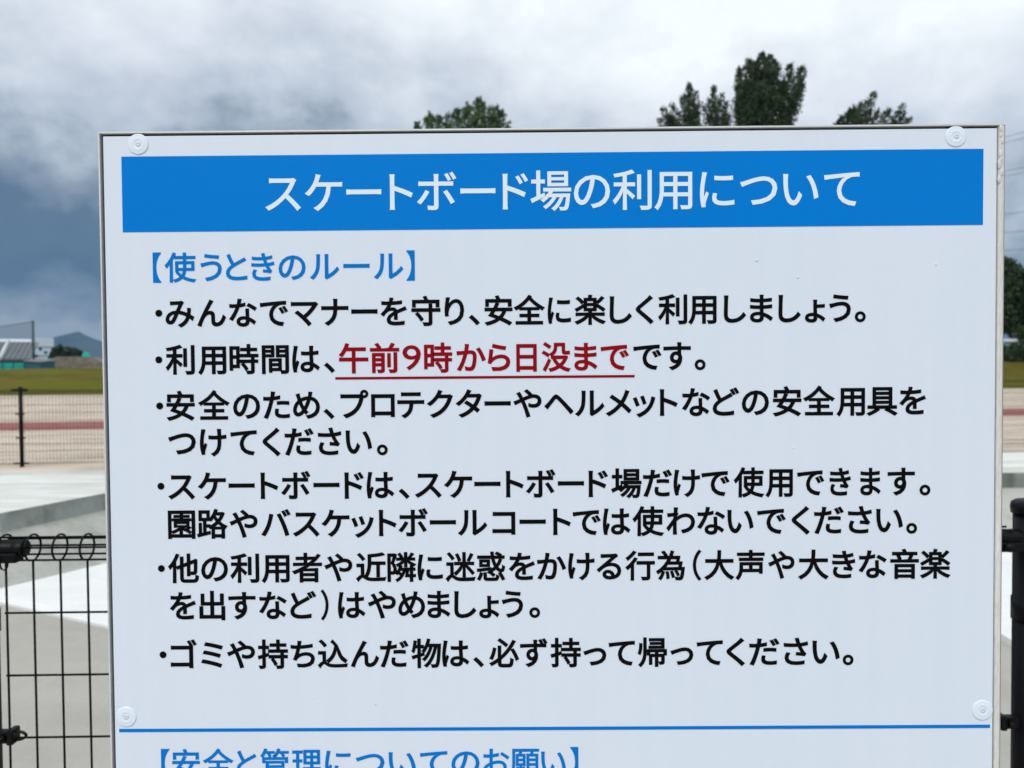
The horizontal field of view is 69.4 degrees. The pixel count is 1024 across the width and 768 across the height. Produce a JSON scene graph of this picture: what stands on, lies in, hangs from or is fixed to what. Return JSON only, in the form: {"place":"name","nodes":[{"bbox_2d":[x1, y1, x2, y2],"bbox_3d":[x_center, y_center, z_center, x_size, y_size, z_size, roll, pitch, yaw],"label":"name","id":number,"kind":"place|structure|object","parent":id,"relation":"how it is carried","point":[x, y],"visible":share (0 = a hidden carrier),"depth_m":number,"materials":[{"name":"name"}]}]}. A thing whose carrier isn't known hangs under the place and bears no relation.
{"place":"outdoors","nodes":[
{"label":"outdoors","id":0,"kind":"place"},
{"bbox_2d":[0,395,39,395],"bbox_3d":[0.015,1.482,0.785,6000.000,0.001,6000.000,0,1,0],"label":"ground","id":1,"kind":"structure","parent":0,"point":[17,395],"depth_m":44.11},
{"bbox_2d":[0,362,23,368],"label":"hoarding","id":2,"kind":"object","parent":1,"relation":"on","point":[12,365],"visible":0.36,"depth_m":92.30,"materials":[{"name":"teal"}]},
{"bbox_2d":[0,320,34,358],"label":"backstop net","id":3,"kind":"object","parent":1,"relation":"on","point":[33,346],"visible":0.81,"depth_m":95.12,"materials":[{"name":"grey metal"}]},
{"bbox_2d":[0,340,37,368],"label":"gymnasium","id":4,"kind":"structure","parent":1,"relation":"on","point":[16,352],"depth_m":125.06,"materials":[{"name":"grey metal"}]},
{"bbox_2d":[24,358,55,368],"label":"shed","id":5,"kind":"structure","parent":1,"relation":"on","point":[40,363],"depth_m":93.80,"materials":[{"name":"teal"}]},
{"bbox_2d":[47,344,69,358],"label":"bushy tree","id":6,"kind":"object","parent":1,"relation":"on","point":[59,350],"visible":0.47,"depth_m":149.22,"materials":[{"name":"green plant"}]},
{"bbox_2d":[64,346,78,356],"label":"bushy tree","id":7,"kind":"object","parent":1,"relation":"on","point":[72,352],"visible":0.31,"depth_m":151.58,"materials":[{"name":"green plant"}]},
{"bbox_2d":[75,348,83,356],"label":"bushy tree","id":8,"kind":"object","parent":1,"relation":"on","point":[80,352],"visible":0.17,"depth_m":154.56,"materials":[{"name":"green plant"}]},
{"bbox_2d":[82,352,91,356],"bbox_3d":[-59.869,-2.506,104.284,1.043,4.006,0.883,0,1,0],"label":"tarpaulin heap","id":9,"kind":"object","parent":1,"relation":"on","point":[85,354],"visible":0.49,"depth_m":103.91,"materials":[{"name":"teal plastic"}]},
{"bbox_2d":[0,338,53,358],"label":"sports hall","id":10,"kind":"structure","parent":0,"point":[43,347],"depth_m":166.18,"materials":[{"name":"white"}]},
{"bbox_2d":[52,331,101,358],"bbox_3d":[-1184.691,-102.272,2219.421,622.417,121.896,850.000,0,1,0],"label":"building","id":11,"kind":"structure","parent":0,"point":[92,347],"depth_m":2212.54,"materials":[{"name":"metal"}]},
{"bbox_2d":[52,357,102,367],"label":"block wall","id":12,"kind":"structure","parent":0,"point":[78,362],"depth_m":100.27,"materials":[{"name":"grey concrete"}]},
{"bbox_2d":[0,450,1023,767],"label":"skatepark floor","id":13,"kind":"structure","parent":0,"point":[48,654],"depth_m":3.44,"materials":[{"name":"grey concrete"}]},
{"bbox_2d":[0,563,107,628],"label":"concrete wedge","id":14,"kind":"object","parent":13,"relation":"on","point":[74,592],"visible":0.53,"depth_m":4.81,"materials":[{"name":"white concrete"}]},
{"bbox_2d":[0,453,1023,588],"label":"skate platform","id":15,"kind":"structure","parent":13,"relation":"on","point":[55,503],"depth_m":6.03,"materials":[{"name":"concrete"}]},
{"bbox_2d":[0,498,1023,767],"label":"fence","id":16,"kind":"object","parent":13,"relation":"on","point":[16,548],"visible":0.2,"depth_m":1.39,"materials":[{"name":"black metal"}]},
{"bbox_2d":[98,123,1005,767],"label":"notice board","id":17,"kind":"object","parent":16,"relation":"attached to","point":[624,447],"visible":1,"depth_m":0.75,"materials":[{"name":"white plastic"}]},
{"bbox_2d":[1001,552,1011,645],"bbox_3d":[5.584,1.302,4.513,5.900,0.100,2.520,0,1,0],"label":"concrete wedge","id":18,"kind":"object","parent":13,"relation":"on","point":[1006,593],"depth_m":4.56,"materials":[{"name":"white concrete"}]},
{"bbox_2d":[0,388,1023,471],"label":"sports field","id":19,"kind":"structure","parent":0,"point":[58,442],"depth_m":16.64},
{"bbox_2d":[0,379,1023,466],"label":"fence","id":20,"kind":"object","parent":19,"relation":"on","point":[20,391],"visible":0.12,"depth_m":11.42,"materials":[{"name":"black metal"}]},
{"bbox_2d":[0,358,1023,394],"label":"grass bank","id":21,"kind":"structure","parent":0,"point":[43,379],"depth_m":49.95,"materials":[{"name":"green plant"}]},
{"bbox_2d":[413,96,511,128],"bbox_3d":[-3.760,-11.586,58.552,12.058,21.674,11.120,0,1,0],"label":"broadleaf tree","id":22,"kind":"object","parent":21,"relation":"on","point":[478,110],"visible":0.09,"depth_m":57.21,"materials":[{"name":"green plant"}]},
{"bbox_2d":[656,81,732,126],"bbox_3d":[15.171,-12.638,59.907,10.421,23.430,12.077,0,1,0],"label":"conifer tree","id":23,"kind":"object","parent":21,"relation":"on","point":[714,117],"visible":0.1,"depth_m":59.11,"materials":[{"name":"green plant"}]},
{"bbox_2d":[730,50,806,125],"bbox_3d":[20.245,-14.065,59.154,7.584,24.960,7.624,0,1,0],"label":"tall tree","id":24,"kind":"object","parent":21,"relation":"on","point":[757,102],"visible":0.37,"depth_m":58.60,"materials":[{"name":"green plant"}]},
{"bbox_2d":[832,90,912,124],"bbox_3d":[26.541,-11.514,57.043,9.879,21.279,8.590,-1,2,-36],"label":"leaning tree","id":25,"kind":"object","parent":21,"relation":"on","point":[854,115],"visible":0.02,"depth_m":56.11,"materials":[{"name":"green plant"}]},
{"bbox_2d":[1003,342,1023,361],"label":"shrub","id":26,"kind":"object","parent":21,"relation":"on","point":[1012,351],"visible":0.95,"depth_m":51.05,"materials":[{"name":"green plant"}]},
{"bbox_2d":[1003,339,1023,345],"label":"guard rail","id":27,"kind":"object","parent":21,"relation":"on","point":[1006,341],"visible":0.07,"depth_m":51.38,"materials":[{"name":"grey metal"}]},
{"bbox_2d":[1004,256,1023,344],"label":"spreading tree","id":28,"kind":"object","parent":21,"relation":"on","point":[1013,301],"visible":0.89,"depth_m":52.44,"materials":[{"name":"green plant"}]},
{"bbox_2d":[0,408,1023,430],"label":"running track","id":29,"kind":"structure","parent":0,"point":[100,424],"depth_m":20.09,"materials":[{"name":"red rubber"}]},
{"bbox_2d":[0,0,1023,346],"label":"sky","id":30,"kind":"structure","parent":0,"point":[72,71],"materials":[{"name":"grey"}]}
]}

